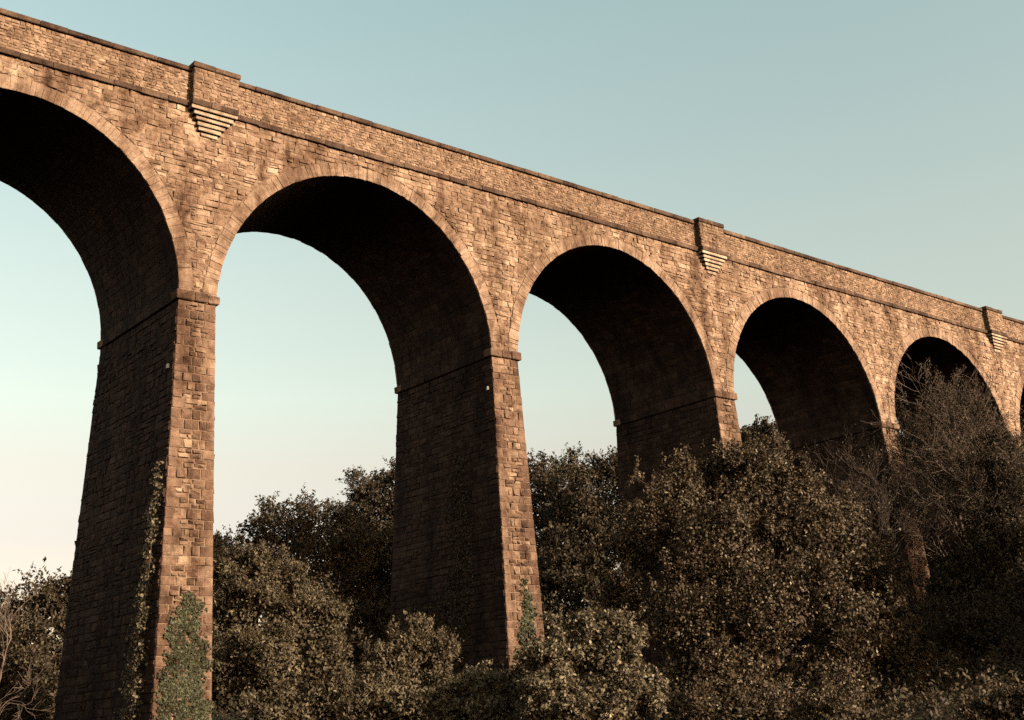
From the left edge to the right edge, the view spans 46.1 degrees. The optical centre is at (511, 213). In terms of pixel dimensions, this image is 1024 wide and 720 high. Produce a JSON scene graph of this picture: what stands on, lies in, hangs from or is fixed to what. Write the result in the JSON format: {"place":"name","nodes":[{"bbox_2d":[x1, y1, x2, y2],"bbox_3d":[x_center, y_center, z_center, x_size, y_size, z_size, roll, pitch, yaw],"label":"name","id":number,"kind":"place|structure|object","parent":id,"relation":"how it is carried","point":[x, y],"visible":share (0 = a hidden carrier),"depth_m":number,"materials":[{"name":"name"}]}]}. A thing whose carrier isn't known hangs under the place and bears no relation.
{"place":"outdoors","nodes":[
{"label":"outdoors","id":0,"kind":"place"},
{"bbox_2d":[0,0,1023,651],"label":"sky","id":1,"kind":"structure","parent":0,"point":[884,139],"materials":[{"name":"blue"}]},
{"bbox_2d":[6,615,1023,719],"bbox_3d":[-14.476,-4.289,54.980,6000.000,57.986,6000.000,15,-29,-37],"label":"ground","id":2,"kind":"structure","parent":0,"point":[919,716],"depth_m":51.89,"materials":[{"name":"soil"}]},
{"bbox_2d":[0,569,55,719],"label":"bare tree","id":3,"kind":"object","parent":2,"relation":"on","point":[10,629],"visible":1,"depth_m":39.66,"materials":[{"name":"brown plant"}]},
{"bbox_2d":[0,626,61,719],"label":"broadleaf tree","id":4,"kind":"object","parent":2,"relation":"on","point":[47,686],"visible":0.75,"depth_m":56.42,"materials":[{"name":"green plant"}]},
{"bbox_2d":[0,556,71,680],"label":"broadleaf tree","id":5,"kind":"object","parent":2,"relation":"on","point":[49,600],"visible":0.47,"depth_m":70.24,"materials":[{"name":"green plant"}]},
{"bbox_2d":[212,529,250,658],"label":"broadleaf tree","id":6,"kind":"object","parent":2,"relation":"on","point":[216,535],"visible":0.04,"depth_m":105.83,"materials":[{"name":"green plant"}]},
{"bbox_2d":[211,538,362,719],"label":"broadleaf tree","id":7,"kind":"object","parent":2,"relation":"on","point":[272,665],"visible":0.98,"depth_m":57.58,"materials":[{"name":"green plant"}]},
{"bbox_2d":[212,482,391,678],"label":"broadleaf tree","id":8,"kind":"object","parent":2,"relation":"on","point":[299,530],"visible":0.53,"depth_m":99.18,"materials":[{"name":"green plant"}]},
{"bbox_2d":[312,455,395,661],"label":"broadleaf tree","id":9,"kind":"object","parent":2,"relation":"on","point":[372,611],"visible":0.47,"depth_m":105.41,"materials":[{"name":"green plant"}]},
{"bbox_2d":[330,610,463,719],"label":"shrub","id":10,"kind":"object","parent":2,"relation":"on","point":[391,689],"visible":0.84,"depth_m":48.33,"materials":[{"name":"green plant"}]},
{"bbox_2d":[269,488,617,627],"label":"broadleaf tree","id":11,"kind":"object","parent":2,"relation":"on","point":[333,501],"visible":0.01,"depth_m":119.57,"materials":[{"name":"green plant"}]},
{"bbox_2d":[417,657,527,719],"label":"shrub","id":12,"kind":"object","parent":2,"relation":"on","point":[483,693],"visible":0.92,"depth_m":41.12,"materials":[{"name":"green plant"}]},
{"bbox_2d":[0,8,1023,719],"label":"viaduct","id":13,"kind":"object","parent":2,"relation":"on","point":[150,184],"visible":0.75,"depth_m":61.83,"materials":[{"name":"stone"}]},
{"bbox_2d":[114,461,164,719],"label":"ivy","id":14,"kind":"object","parent":13,"relation":"attached to","point":[134,636],"visible":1,"depth_m":46.25,"materials":[{"name":"green plant"}]},
{"bbox_2d":[152,590,218,719],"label":"ivy","id":15,"kind":"object","parent":13,"relation":"attached to","point":[176,691],"visible":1,"depth_m":45.61,"materials":[{"name":"green plant"}]},
{"bbox_2d":[405,454,473,719],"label":"ivy","id":16,"kind":"object","parent":13,"relation":"attached to","point":[457,554],"visible":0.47,"depth_m":59.68,"materials":[{"name":"green plant"}]},
{"bbox_2d":[514,578,541,674],"bbox_3d":[1.003,21.210,55.688,2.306,8.405,0.586,15,-29,-37],"label":"ivy","id":17,"kind":"object","parent":13,"relation":"attached to","point":[527,617],"visible":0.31,"depth_m":56.59,"materials":[{"name":"green plant"}]},
{"bbox_2d":[2,630,1023,719],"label":"undergrowth","id":18,"kind":"object","parent":2,"relation":"on","point":[902,698],"visible":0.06,"depth_m":48.13,"materials":[{"name":"green plant"}]},
{"bbox_2d":[527,448,618,606],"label":"broadleaf tree","id":19,"kind":"object","parent":2,"relation":"on","point":[540,477],"visible":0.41,"depth_m":107.98,"materials":[{"name":"green plant"}]},
{"bbox_2d":[533,480,620,671],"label":"broadleaf tree","id":20,"kind":"object","parent":2,"relation":"on","point":[571,566],"visible":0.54,"depth_m":86.46,"materials":[{"name":"green plant"}]},
{"bbox_2d":[550,441,619,571],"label":"broadleaf tree","id":21,"kind":"object","parent":2,"relation":"on","point":[599,471],"visible":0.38,"depth_m":113.71,"materials":[{"name":"green plant"}]},
{"bbox_2d":[506,603,671,719],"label":"shrub","id":22,"kind":"object","parent":2,"relation":"on","point":[622,681],"visible":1,"depth_m":38.47,"materials":[{"name":"green plant"}]},
{"bbox_2d":[740,413,781,461],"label":"broadleaf tree","id":23,"kind":"object","parent":2,"relation":"on","point":[756,430],"visible":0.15,"depth_m":129.47,"materials":[{"name":"green plant"}]},
{"bbox_2d":[664,673,878,719],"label":"shrub","id":24,"kind":"object","parent":2,"relation":"on","point":[700,701],"visible":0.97,"depth_m":44.89,"materials":[{"name":"green plant"}]},
{"bbox_2d":[591,430,957,711],"bbox_3d":[11.297,16.490,56.589,15.102,13.462,10.668,-2,-23,-2],"label":"broadleaf tree","id":25,"kind":"object","parent":2,"relation":"on","point":[785,530],"visible":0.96,"depth_m":55.02,"materials":[{"name":"green plant"}]},
{"bbox_2d":[804,424,959,586],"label":"bare tree","id":26,"kind":"object","parent":2,"relation":"on","point":[882,502],"visible":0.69,"depth_m":70.99,"materials":[{"name":"brown plant"}]},
{"bbox_2d":[896,420,924,549],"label":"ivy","id":27,"kind":"object","parent":2,"relation":"on","point":[908,466],"depth_m":105.95,"materials":[{"name":"green plant"}]},
{"bbox_2d":[829,396,1023,561],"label":"bare tree","id":28,"kind":"object","parent":2,"relation":"on","point":[944,512],"visible":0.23,"depth_m":76.70,"materials":[{"name":"brown plant"}]},
{"bbox_2d":[888,647,975,684],"bbox_3d":[19.327,21.669,55.896,7.500,2.747,2.629,9,-26,-26],"label":"shrub","id":29,"kind":"object","parent":2,"relation":"on","point":[965,660],"visible":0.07,"depth_m":57.16,"materials":[{"name":"green plant"}]},
{"bbox_2d":[857,344,1023,555],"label":"bare tree","id":30,"kind":"object","parent":2,"relation":"on","point":[936,433],"visible":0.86,"depth_m":75.51,"materials":[{"name":"brown plant"}]},
{"bbox_2d":[868,374,1023,584],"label":"bare tree","id":31,"kind":"object","parent":2,"relation":"on","point":[1009,489],"visible":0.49,"depth_m":71.67,"materials":[{"name":"brown plant"}]},
{"bbox_2d":[875,586,1023,678],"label":"shrub","id":32,"kind":"object","parent":2,"relation":"on","point":[974,629],"visible":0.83,"depth_m":57.69,"materials":[{"name":"green plant"}]},
{"bbox_2d":[911,501,1023,654],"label":"ivy tree","id":33,"kind":"object","parent":2,"relation":"on","point":[952,582],"visible":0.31,"depth_m":68.74,"materials":[{"name":"green plant"}]},
{"bbox_2d":[933,424,1023,649],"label":"ivy tree","id":34,"kind":"object","parent":2,"relation":"on","point":[992,550],"visible":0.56,"depth_m":69.27,"materials":[{"name":"green plant"}]},
{"bbox_2d":[952,676,1023,719],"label":"shrub","id":35,"kind":"object","parent":2,"relation":"on","point":[1002,700],"visible":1,"depth_m":37.92,"materials":[{"name":"green plant"}]}
]}

